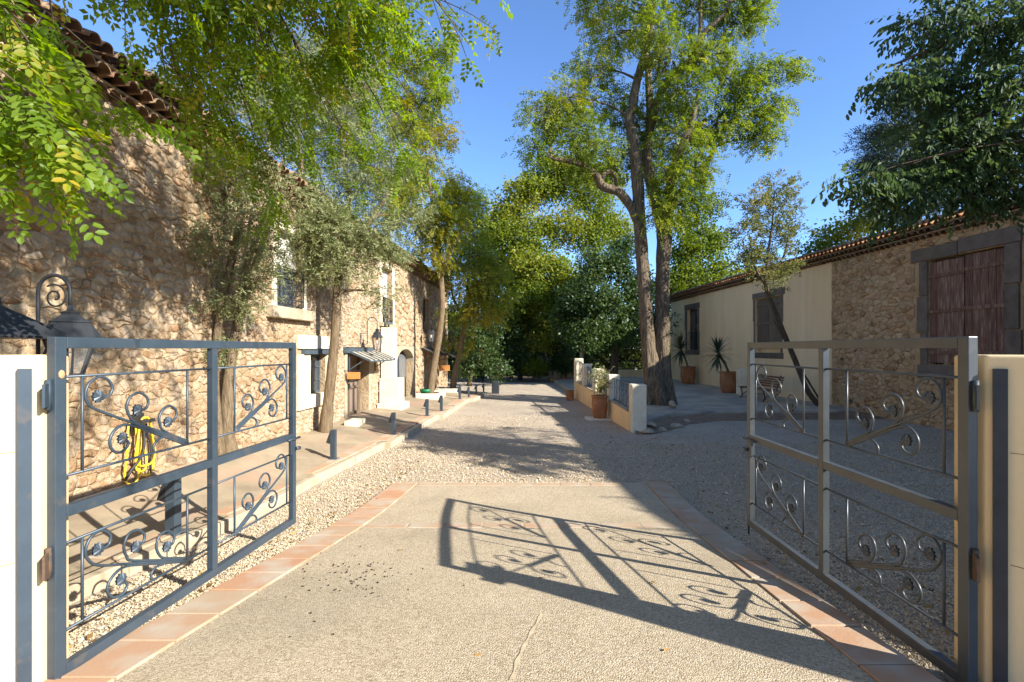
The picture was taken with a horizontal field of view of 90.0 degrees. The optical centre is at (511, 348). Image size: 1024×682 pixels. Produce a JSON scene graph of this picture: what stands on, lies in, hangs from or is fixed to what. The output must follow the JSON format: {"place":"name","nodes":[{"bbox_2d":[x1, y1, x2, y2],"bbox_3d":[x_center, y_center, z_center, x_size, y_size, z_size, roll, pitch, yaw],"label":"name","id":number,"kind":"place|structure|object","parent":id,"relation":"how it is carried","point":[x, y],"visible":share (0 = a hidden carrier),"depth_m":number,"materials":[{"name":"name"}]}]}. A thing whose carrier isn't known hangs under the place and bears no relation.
{"place":"outdoors","nodes":[
{"label":"outdoors","id":0,"kind":"place"},
{"bbox_2d":[68,389,487,604],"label":"sidewalk","id":1,"kind":"structure","parent":0,"point":[369,437],"depth_m":6.87,"materials":[{"name":"beige concrete"}]},
{"bbox_2d":[157,478,185,535],"bbox_3d":[-3.463,1.561,5.201,0.230,0.610,0.184,0,0,3],"label":"bollard light","id":2,"kind":"object","parent":1,"relation":"on","point":[171,490],"visible":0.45,"depth_m":5.15,"materials":[{"name":"paint"}]},
{"bbox_2d":[119,40,339,455],"bbox_3d":[-4.459,-1.640,8.081,3.214,6.716,2.344,0,0,-23],"label":"pepper tree","id":3,"kind":"object","parent":1,"relation":"on","point":[244,291],"visible":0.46,"depth_m":7.91,"materials":[{"name":"green plant"}]},
{"bbox_2d":[326,429,338,459],"bbox_3d":[-3.250,1.725,9.261,0.200,0.530,0.160,0,0,3],"label":"bollard light","id":4,"kind":"object","parent":1,"relation":"on","point":[332,439],"visible":1,"depth_m":9.22,"materials":[{"name":"grey metal"}]},
{"bbox_2d":[248,31,437,432],"bbox_3d":[-3.851,-2.878,11.479,4.336,9.592,3.362,0,0,0],"label":"pepper tree","id":5,"kind":"object","parent":1,"relation":"on","point":[324,225],"visible":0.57,"depth_m":11.31,"materials":[{"name":"green plant"}]},
{"bbox_2d":[344,418,364,426],"bbox_3d":[-3.885,1.875,12.675,0.330,0.250,0.650,0,0,0],"label":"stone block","id":6,"kind":"object","parent":1,"relation":"on","point":[355,422],"visible":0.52,"depth_m":12.38,"materials":[{"name":"white stone"}]},
{"bbox_2d":[377,327,408,409],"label":"stone pillar","id":7,"kind":"structure","parent":1,"relation":"on","point":[391,389],"depth_m":16.08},
{"bbox_2d":[388,412,397,434],"bbox_3d":[-2.739,1.709,11.751,0.190,0.503,0.152,0,0,3],"label":"bollard light","id":8,"kind":"object","parent":1,"relation":"on","point":[392,419],"visible":1,"depth_m":11.71,"materials":[{"name":"grey metal"}]},
{"bbox_2d":[423,399,429,415],"bbox_3d":[-2.488,1.701,14.901,0.184,0.488,0.147,0,0,3],"label":"bollard light","id":9,"kind":"object","parent":1,"relation":"on","point":[426,404],"visible":1,"depth_m":14.86,"materials":[{"name":"grey metal"}]},
{"bbox_2d":[416,390,444,399],"bbox_3d":[-3.160,1.840,20.000,0.920,0.320,1.600,0,0,0],"label":"tree planter","id":10,"kind":"object","parent":1,"relation":"on","point":[436,395],"visible":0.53,"depth_m":19.20,"materials":[{"name":"white stone"}]},
{"bbox_2d":[420,388,430,393],"bbox_3d":[-3.320,1.635,19.750,0.470,0.190,0.470,0,0,0],"label":"bowl","id":11,"kind":"object","parent":10,"relation":"on","point":[425,391],"visible":0.94,"depth_m":19.57,"materials":[{"name":"green ceramic"}]},
{"bbox_2d":[375,103,486,393],"bbox_3d":[-3.328,-4.180,19.788,4.779,11.901,3.381,0,0,22],"label":"acacia tree","id":12,"kind":"object","parent":10,"relation":"on","point":[437,236],"visible":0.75,"depth_m":19.55,"materials":[{"name":"green plant"}]},
{"bbox_2d":[438,395,443,410],"bbox_3d":[-2.238,1.701,16.101,0.184,0.488,0.147,0,0,3],"label":"bollard light","id":13,"kind":"object","parent":1,"relation":"on","point":[440,400],"visible":1,"depth_m":16.06,"materials":[{"name":"grey metal"}]},
{"bbox_2d":[435,387,457,392],"bbox_3d":[-2.850,1.860,22.800,1.000,0.280,1.200,0,0,0],"label":"tree planter","id":14,"kind":"object","parent":1,"relation":"on","point":[450,390],"visible":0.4,"depth_m":22.20,"materials":[{"name":"white stone"}]},
{"bbox_2d":[421,222,525,387],"bbox_3d":[-1.652,-2.116,22.350,4.387,7.866,3.825,0,0,25],"label":"acacia tree","id":15,"kind":"object","parent":14,"relation":"in","point":[484,288],"visible":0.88,"depth_m":21.98,"materials":[{"name":"green plant"}]},
{"bbox_2d":[457,386,460,398],"bbox_3d":[-2.049,1.693,19.901,0.190,0.503,0.152,0,0,3],"label":"bollard light","id":16,"kind":"object","parent":1,"relation":"on","point":[459,389],"visible":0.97,"depth_m":19.86,"materials":[{"name":"grey metal"}]},
{"bbox_2d":[426,175,498,358],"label":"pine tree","id":17,"kind":"object","parent":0,"point":[477,194],"visible":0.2,"depth_m":37.68,"materials":[{"name":"green plant"}]},
{"bbox_2d":[43,482,942,681],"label":"driveway","id":18,"kind":"structure","parent":0,"point":[714,603],"depth_m":3.64,"materials":[{"name":"concrete"}]},
{"bbox_2d":[492,381,498,393],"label":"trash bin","id":19,"kind":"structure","parent":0,"point":[495,387],"depth_m":24.00,"materials":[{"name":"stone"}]},
{"bbox_2d":[448,373,553,382],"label":"leaf litter","id":20,"kind":"object","parent":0,"point":[528,379],"visible":0.11,"depth_m":35.05,"materials":[{"name":"brown plant"}]},
{"bbox_2d":[473,355,499,381],"bbox_3d":[-1.897,1.227,33.171,2.487,2.385,1.932,0,0,0],"label":"bush","id":21,"kind":"object","parent":20,"relation":"on","point":[479,370],"visible":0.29,"depth_m":32.82,"materials":[{"name":"green plant"}]},
{"bbox_2d":[492,349,530,380],"bbox_3d":[-0.107,0.932,33.193,3.233,2.350,2.271,0,0,26],"label":"bush","id":22,"kind":"object","parent":20,"relation":"on","point":[515,364],"visible":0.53,"depth_m":32.92,"materials":[{"name":"green plant"}]},
{"bbox_2d":[474,293,572,379],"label":"oak tree","id":23,"kind":"object","parent":20,"relation":"on","point":[516,346],"visible":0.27,"depth_m":33.45,"materials":[{"name":"green plant"}]},
{"bbox_2d":[517,356,551,380],"bbox_3d":[1.479,1.290,32.823,2.368,1.847,2.229,0,0,41],"label":"bush","id":24,"kind":"object","parent":20,"relation":"on","point":[539,367],"visible":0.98,"depth_m":32.55,"materials":[{"name":"green plant"}]},
{"bbox_2d":[514,281,583,377],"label":"oak tree","id":25,"kind":"object","parent":20,"relation":"on","point":[540,346],"visible":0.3,"depth_m":32.67,"materials":[{"name":"green plant"}]},
{"bbox_2d":[547,279,561,380],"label":"young tree","id":26,"kind":"object","parent":20,"relation":"on","point":[552,338],"visible":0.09,"depth_m":33.73,"materials":[{"name":"green plant"}]},
{"bbox_2d":[463,146,647,378],"bbox_3d":[3.099,-6.078,34.944,13.410,16.376,7.828,0,0,0],"label":"plane tree","id":27,"kind":"object","parent":20,"relation":"on","point":[521,240],"visible":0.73,"depth_m":34.64,"materials":[{"name":"green plant"}]},
{"bbox_2d":[549,378,570,381],"bbox_3d":[3.050,1.965,32.500,1.300,0.270,0.600,0,0,0],"label":"planter box","id":28,"kind":"object","parent":20,"relation":"on","point":[551,379],"visible":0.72,"depth_m":32.20,"materials":[{"name":"ceramic"}]},
{"bbox_2d":[545,347,576,377],"bbox_3d":[3.307,0.991,33.006,2.550,2.233,1.965,0,0,0],"label":"bush","id":29,"kind":"object","parent":20,"relation":"on","point":[563,363],"visible":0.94,"depth_m":32.64,"materials":[{"name":"green plant"}]},
{"bbox_2d":[557,337,577,377],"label":"young tree","id":30,"kind":"object","parent":20,"relation":"on","point":[566,349],"visible":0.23,"depth_m":34.22,"materials":[{"name":"green plant"}]},
{"bbox_2d":[571,347,592,375],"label":"bush","id":31,"kind":"object","parent":20,"relation":"on","point":[586,357],"visible":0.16,"depth_m":34.07,"materials":[{"name":"green plant"}]},
{"bbox_2d":[68,382,955,681],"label":"gravel yard","id":32,"kind":"structure","parent":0,"point":[548,402],"depth_m":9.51,"materials":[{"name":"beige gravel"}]},
{"bbox_2d":[0,298,74,338],"bbox_3d":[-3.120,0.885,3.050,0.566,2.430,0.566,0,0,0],"label":"parasol","id":33,"kind":"object","parent":32,"relation":"on","point":[15,325],"visible":0.2,"depth_m":3.07,"materials":[{"name":"fabric"}]},
{"bbox_2d":[36,273,103,374],"bbox_3d":[-3.020,0.767,3.500,0.390,2.566,0.338,0,0,43],"label":"lantern post","id":34,"kind":"object","parent":32,"relation":"on","point":[70,320],"visible":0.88,"depth_m":3.49,"materials":[{"name":"metal"}]},
{"bbox_2d":[0,0,512,260],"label":"robinia tree","id":35,"kind":"object","parent":32,"relation":"on","point":[51,165],"visible":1,"depth_m":4.42,"materials":[{"name":"green plant"}]},
{"bbox_2d":[447,299,515,385],"bbox_3d":[-2.188,-0.546,29.234,4.812,5.712,3.656,0,0,0],"label":"bush","id":36,"kind":"object","parent":32,"relation":"on","point":[469,365],"visible":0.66,"depth_m":28.79,"materials":[{"name":"green plant"}]},
{"bbox_2d":[566,390,573,399],"bbox_3d":[2.380,1.895,21.000,0.337,0.410,0.337,0,0,0],"label":"terracotta pot","id":37,"kind":"object","parent":32,"relation":"on","point":[569,394],"visible":1,"depth_m":20.87,"materials":[{"name":"ceramic"}]},
{"bbox_2d":[563,274,598,363],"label":"young tree","id":38,"kind":"object","parent":32,"relation":"on","point":[581,354],"visible":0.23,"depth_m":31.40,"materials":[{"name":"green plant"}]},
{"bbox_2d":[584,416,611,420],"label":"stone slab","id":39,"kind":"structure","parent":32,"relation":"on","point":[589,418],"depth_m":15.00,"materials":[{"name":"grey stone"}]},
{"bbox_2d":[591,395,607,418],"bbox_3d":[2.620,1.720,15.300,0.500,0.670,0.500,0,0,0],"label":"terracotta pot","id":40,"kind":"object","parent":39,"relation":"on","point":[599,406],"visible":1,"depth_m":15.11,"materials":[{"name":"ceramic"}]},
{"bbox_2d":[578,366,612,395],"bbox_3d":[2.601,0.961,15.482,1.275,0.999,0.821,0,0,0],"label":"pot plant","id":41,"kind":"object","parent":40,"relation":"in","point":[601,386],"visible":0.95,"depth_m":15.31,"materials":[{"name":"green plant"}]},
{"bbox_2d":[538,229,681,373],"bbox_3d":[6.145,-2.499,29.654,8.536,9.226,4.524,0,0,-20],"label":"bay tree","id":42,"kind":"object","parent":32,"relation":"on","point":[615,309],"visible":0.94,"depth_m":28.77,"materials":[{"name":"green plant"}]},
{"bbox_2d":[574,358,646,432],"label":"terrace wall","id":43,"kind":"structure","parent":32,"relation":"on","point":[632,418],"depth_m":14.52,"materials":[{"name":"white paint"}]},
{"bbox_2d":[579,361,582,381],"bbox_3d":[2.847,0.933,20.890,0.045,0.885,1.623,0,0,-2],"label":"iron railing","id":44,"kind":"object","parent":43,"relation":"on","point":[580,371],"visible":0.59,"depth_m":21.16,"materials":[{"name":"metal"}]},
{"bbox_2d":[586,366,592,387],"bbox_3d":[2.924,1.053,18.840,0.045,0.766,1.822,0,0,-2],"label":"iron railing","id":45,"kind":"object","parent":43,"relation":"on","point":[591,382],"visible":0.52,"depth_m":18.99,"materials":[{"name":"grey metal"}]},
{"bbox_2d":[591,366,609,394],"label":"potted plant","id":46,"kind":"object","parent":43,"relation":"attached to","point":[598,376],"visible":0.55,"depth_m":16.79,"materials":[{"name":"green plant"}]},
{"bbox_2d":[613,378,628,406],"bbox_3d":[3.095,1.215,14.260,0.045,0.710,2.182,0,0,-2],"label":"iron railing","id":47,"kind":"object","parent":43,"relation":"on","point":[621,391],"visible":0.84,"depth_m":14.44,"materials":[{"name":"grey metal"}]},
{"bbox_2d":[635,412,883,434],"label":"kerb","id":48,"kind":"structure","parent":32,"relation":"on","point":[666,422],"depth_m":15.33,"materials":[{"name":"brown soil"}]},
{"bbox_2d":[642,428,653,433],"bbox_3d":[3.403,2.062,12.721,0.361,0.173,0.270,0,0,-39],"label":"rock","id":49,"kind":"object","parent":48,"relation":"on","point":[649,431],"visible":0.9,"depth_m":12.64,"materials":[{"name":"grey stone"}]},
{"bbox_2d":[647,421,656,426],"bbox_3d":[3.604,1.962,13.336,0.327,0.160,0.232,0,0,40],"label":"rock","id":50,"kind":"object","parent":48,"relation":"on","point":[651,424],"visible":0.87,"depth_m":13.26,"materials":[{"name":"grey stone"}]},
{"bbox_2d":[657,427,667,431],"bbox_3d":[3.854,2.070,13.074,0.261,0.140,0.248,0,0,-14],"label":"rock","id":51,"kind":"object","parent":48,"relation":"on","point":[662,429],"visible":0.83,"depth_m":13.01,"materials":[{"name":"grey stone"}]},
{"bbox_2d":[670,423,683,427],"bbox_3d":[4.434,2.067,13.773,0.414,0.156,0.370,0,0,-32],"label":"rock","id":52,"kind":"object","parent":48,"relation":"on","point":[677,425],"visible":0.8,"depth_m":13.64,"materials":[{"name":"grey stone"}]},
{"bbox_2d":[811,0,1023,249],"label":"nettle tree","id":53,"kind":"object","parent":32,"relation":"on","point":[961,181],"visible":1,"depth_m":6.79,"materials":[{"name":"green plant"}]},
{"bbox_2d":[954,355,1023,681],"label":"gate pier","id":54,"kind":"structure","parent":32,"relation":"on","point":[1001,527],"depth_m":2.57,"materials":[{"name":"paint"}]},
{"bbox_2d":[742,336,979,681],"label":"gate leaf","id":55,"kind":"object","parent":54,"relation":"attached to","point":[964,513],"visible":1,"depth_m":3.14,"materials":[{"name":"grey paint"}]},
{"bbox_2d":[22,0,1023,335],"label":"sky","id":56,"kind":"structure","parent":0,"point":[535,43],"materials":[{"name":"blue"}]},
{"bbox_2d":[553,376,859,421],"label":"terrace","id":57,"kind":"structure","parent":0,"point":[695,398],"depth_m":18.47,"materials":[{"name":"concrete"}]},
{"bbox_2d":[554,370,643,376],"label":"parapet","id":58,"kind":"structure","parent":57,"relation":"on","point":[630,373],"depth_m":35.20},
{"bbox_2d":[588,360,642,369],"bbox_3d":[6.400,1.105,35.350,6.900,0.670,0.060,0,0,0],"label":"iron railing","id":59,"kind":"object","parent":58,"relation":"on","point":[634,368],"visible":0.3,"depth_m":35.33,"materials":[{"name":"metal"}]},
{"bbox_2d":[501,0,824,405],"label":"robinia tree","id":60,"kind":"object","parent":57,"relation":"on","point":[643,166],"visible":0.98,"depth_m":17.60,"materials":[{"name":"green plant"}]},
{"bbox_2d":[669,400,676,407],"bbox_3d":[5.244,1.824,16.726,0.264,0.287,0.350,0,0,2],"label":"rock","id":61,"kind":"object","parent":57,"relation":"on","point":[672,403],"visible":0.97,"depth_m":16.62,"materials":[{"name":"grey stone"}]},
{"bbox_2d":[680,366,695,383],"bbox_3d":[9.867,1.455,28.700,0.857,0.950,0.857,0,0,0],"label":"terracotta pot","id":62,"kind":"object","parent":57,"relation":"on","point":[688,375],"visible":1,"depth_m":28.38,"materials":[{"name":"ceramic"}]},
{"bbox_2d":[671,332,695,366],"bbox_3d":[9.422,0.041,28.612,1.770,2.232,1.793,0,0,0],"label":"yucca","id":63,"kind":"object","parent":62,"relation":"in","point":[681,352],"visible":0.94,"depth_m":28.55,"materials":[{"name":"green plant"}]},
{"bbox_2d":[719,371,735,392],"bbox_3d":[9.620,1.465,22.700,0.816,0.930,0.816,0,0,0],"label":"terracotta pot","id":64,"kind":"object","parent":57,"relation":"on","point":[727,382],"visible":0.8,"depth_m":22.39,"materials":[{"name":"ceramic"}]},
{"bbox_2d":[702,333,732,371],"bbox_3d":[9.091,0.183,22.488,1.531,1.889,1.494,0,0,0],"label":"yucca","id":65,"kind":"object","parent":64,"relation":"in","point":[717,344],"visible":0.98,"depth_m":22.44,"materials":[{"name":"green plant"}]},
{"bbox_2d":[738,375,783,401],"bbox_3d":[9.412,1.455,19.452,0.720,0.982,2.200,0,0,-2],"label":"garden bench","id":66,"kind":"object","parent":57,"relation":"on","point":[770,380],"visible":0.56,"depth_m":19.07,"materials":[{"name":"brown wood"}]},
{"bbox_2d":[718,166,820,405],"bbox_3d":[8.771,-1.841,16.827,4.299,8.044,1.820,0,0,-18],"label":"slim tree","id":67,"kind":"object","parent":57,"relation":"on","point":[754,257],"visible":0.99,"depth_m":16.58,"materials":[{"name":"green plant"}]},
{"bbox_2d":[773,319,817,397],"bbox_3d":[9.660,0.598,17.144,2.087,3.160,0.089,0,0,-10],"label":"tree prop","id":68,"kind":"object","parent":57,"relation":"on","point":[813,389],"visible":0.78,"depth_m":17.11,"materials":[{"name":"brown wood"}]},
{"bbox_2d":[736,368,746,394],"bbox_3d":[9.820,1.385,21.800,0.400,1.130,0.400,0,0,0],"label":"white post","id":69,"kind":"object","parent":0,"point":[741,376],"visible":0.6,"depth_m":21.60,"materials":[{"name":"stone"}]},
{"label":"ground","id":70,"kind":"structure","parent":0,"visible":0},
{"bbox_2d":[0,355,67,681],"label":"gate pier","id":71,"kind":"structure","parent":70,"relation":"on","point":[23,529],"depth_m":2.59,"materials":[{"name":"paint"}]},
{"bbox_2d":[42,337,300,679],"bbox_3d":[-2.300,0.845,3.905,0.090,1.820,2.618,0,0,5],"label":"gate leaf","id":72,"kind":"object","parent":71,"relation":"attached to","point":[60,510],"visible":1,"depth_m":3.21,"materials":[{"name":"paint"}]},
{"bbox_2d":[0,0,462,500],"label":"stone house","id":73,"kind":"structure","parent":70,"relation":"on","point":[136,274],"depth_m":6.98,"materials":[{"name":"stone"}]},
{"bbox_2d":[124,413,155,483],"bbox_3d":[-4.681,1.256,6.449,0.160,0.873,0.501,0,0,4],"label":"garden hose","id":74,"kind":"object","parent":73,"relation":"attached to","point":[141,418],"visible":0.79,"depth_m":6.45,"materials":[{"name":"yellow rubber"}]},
{"bbox_2d":[277,233,295,307],"bbox_3d":[-4.702,-1.590,10.435,0.080,1.520,1.092,0,0,4],"label":"window","id":75,"kind":"structure","parent":73,"relation":"in","point":[289,280],"depth_m":10.69,"materials":[{"name":"white metal"}]},
{"bbox_2d":[310,354,319,392],"bbox_3d":[-4.599,0.565,11.719,0.058,0.890,0.882,0,0,4],"label":"window","id":76,"kind":"structure","parent":73,"relation":"in","point":[315,358],"depth_m":11.97,"materials":[{"name":"grey glass"}]},
{"bbox_2d":[344,370,360,378],"bbox_3d":[-4.151,0.667,13.273,0.450,0.225,0.025,0,0,0],"label":"wooden sign","id":77,"kind":"object","parent":73,"relation":"attached to","point":[353,375],"visible":1,"depth_m":13.26,"materials":[{"name":"brown wood"}]},
{"bbox_2d":[348,354,359,415],"bbox_3d":[-4.557,1.015,14.292,0.130,1.770,1.633,0,0,4],"label":"door","id":78,"kind":"structure","parent":73,"relation":"in","point":[353,384],"depth_m":14.75,"materials":[{"name":"brown wood"}]},
{"bbox_2d":[360,317,382,352],"bbox_3d":[-3.944,-0.386,14.378,0.658,1.025,0.294,0,0,4],"label":"wall lantern","id":79,"kind":"object","parent":73,"relation":"attached to","point":[376,334],"depth_m":14.35,"materials":[{"name":"metal"}]},
{"bbox_2d":[382,270,386,321],"bbox_3d":[-4.353,-1.750,16.890,0.120,1.800,1.152,0,0,4],"label":"window","id":80,"kind":"structure","parent":73,"relation":"in","point":[384,274],"depth_m":17.27,"materials":[{"name":"white metal"}]},
{"bbox_2d":[397,351,405,396],"bbox_3d":[-4.276,0.960,19.094,0.068,1.880,2.235,0,0,4],"label":"door","id":81,"kind":"structure","parent":73,"relation":"in","point":[401,362],"depth_m":19.66,"materials":[{"name":"wood"}]},
{"bbox_2d":[423,299,424,332],"bbox_3d":[-3.965,-1.450,22.413,0.058,1.500,1.202,0,0,4],"label":"window","id":82,"kind":"structure","parent":73,"relation":"in","point":[423,299],"depth_m":22.83,"materials":[{"name":"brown wood"}]},
{"bbox_2d":[423,353,424,387],"bbox_3d":[-3.934,1.035,22.411,0.060,1.730,0.942,0,0,4],"label":"door","id":83,"kind":"structure","parent":73,"relation":"in","point":[423,353],"depth_m":22.76,"materials":[{"name":"grey wood"}]},
{"bbox_2d":[420,319,434,343],"bbox_3d":[-3.502,-0.716,21.178,0.658,1.025,0.294,0,0,4],"label":"wall lantern","id":84,"kind":"object","parent":73,"relation":"attached to","point":[431,330],"depth_m":21.15,"materials":[{"name":"metal"}]},
{"bbox_2d":[439,365,449,370],"bbox_3d":[-3.314,0.885,24.620,0.640,0.330,0.040,0,0,0],"label":"wooden sign","id":85,"kind":"object","parent":73,"relation":"attached to","point":[444,367],"visible":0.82,"depth_m":24.60,"materials":[{"name":"brown wood"}]},
{"bbox_2d":[442,330,451,350],"bbox_3d":[-3.229,-0.416,25.378,0.658,1.025,0.294,0,0,4],"label":"wall lantern","id":86,"kind":"object","parent":73,"relation":"attached to","point":[449,340],"depth_m":25.36,"materials":[{"name":"metal"}]},
{"bbox_2d":[233,20,423,215],"bbox_3d":[-8.791,-6.777,23.953,9.382,17.758,4.385,0,0,0],"label":"grey tree","id":87,"kind":"object","parent":70,"relation":"on","point":[304,43],"visible":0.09,"depth_m":23.59,"materials":[{"name":"green plant"}]},
{"bbox_2d":[344,1,461,234],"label":"robinia tree","id":88,"kind":"object","parent":70,"relation":"on","point":[412,72],"visible":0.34,"depth_m":25.79,"materials":[{"name":"green plant"}]},
{"bbox_2d":[447,252,798,375],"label":"woodland","id":89,"kind":"object","parent":70,"relation":"on","point":[629,353],"visible":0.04,"depth_m":40.55,"materials":[{"name":"green plant"}]},
{"bbox_2d":[652,211,758,302],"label":"plane tree","id":90,"kind":"object","parent":70,"relation":"on","point":[692,244],"visible":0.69,"depth_m":33.47,"materials":[{"name":"green plant"}]},
{"bbox_2d":[793,205,895,257],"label":"plane tree","id":91,"kind":"object","parent":70,"relation":"on","point":[838,236],"visible":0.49,"depth_m":26.84,"materials":[{"name":"green plant"}]},
{"bbox_2d":[670,195,1023,430],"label":"farm building","id":92,"kind":"structure","parent":70,"relation":"on","point":[924,280],"depth_m":15.56,"materials":[{"name":"paint"}]},
{"bbox_2d":[690,309,697,349],"bbox_3d":[10.570,-1.125,29.608,0.182,2.350,1.502,0,0,-3],"label":"window","id":93,"kind":"structure","parent":92,"relation":"in","point":[693,313],"depth_m":29.82,"materials":[{"name":"grey glass"}]},
{"bbox_2d":[936,248,1000,364],"bbox_3d":[11.553,-0.990,12.861,0.020,2.800,2.023,0,0,-3],"label":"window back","id":94,"kind":"structure","parent":92,"relation":"in","point":[999,248],"depth_m":13.47,"materials":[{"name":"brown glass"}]},
{"bbox_2d":[833,52,1022,227],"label":"conifer tree","id":95,"kind":"object","parent":70,"relation":"on","point":[886,153],"visible":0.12,"depth_m":23.68,"materials":[{"name":"green plant"}]}
]}

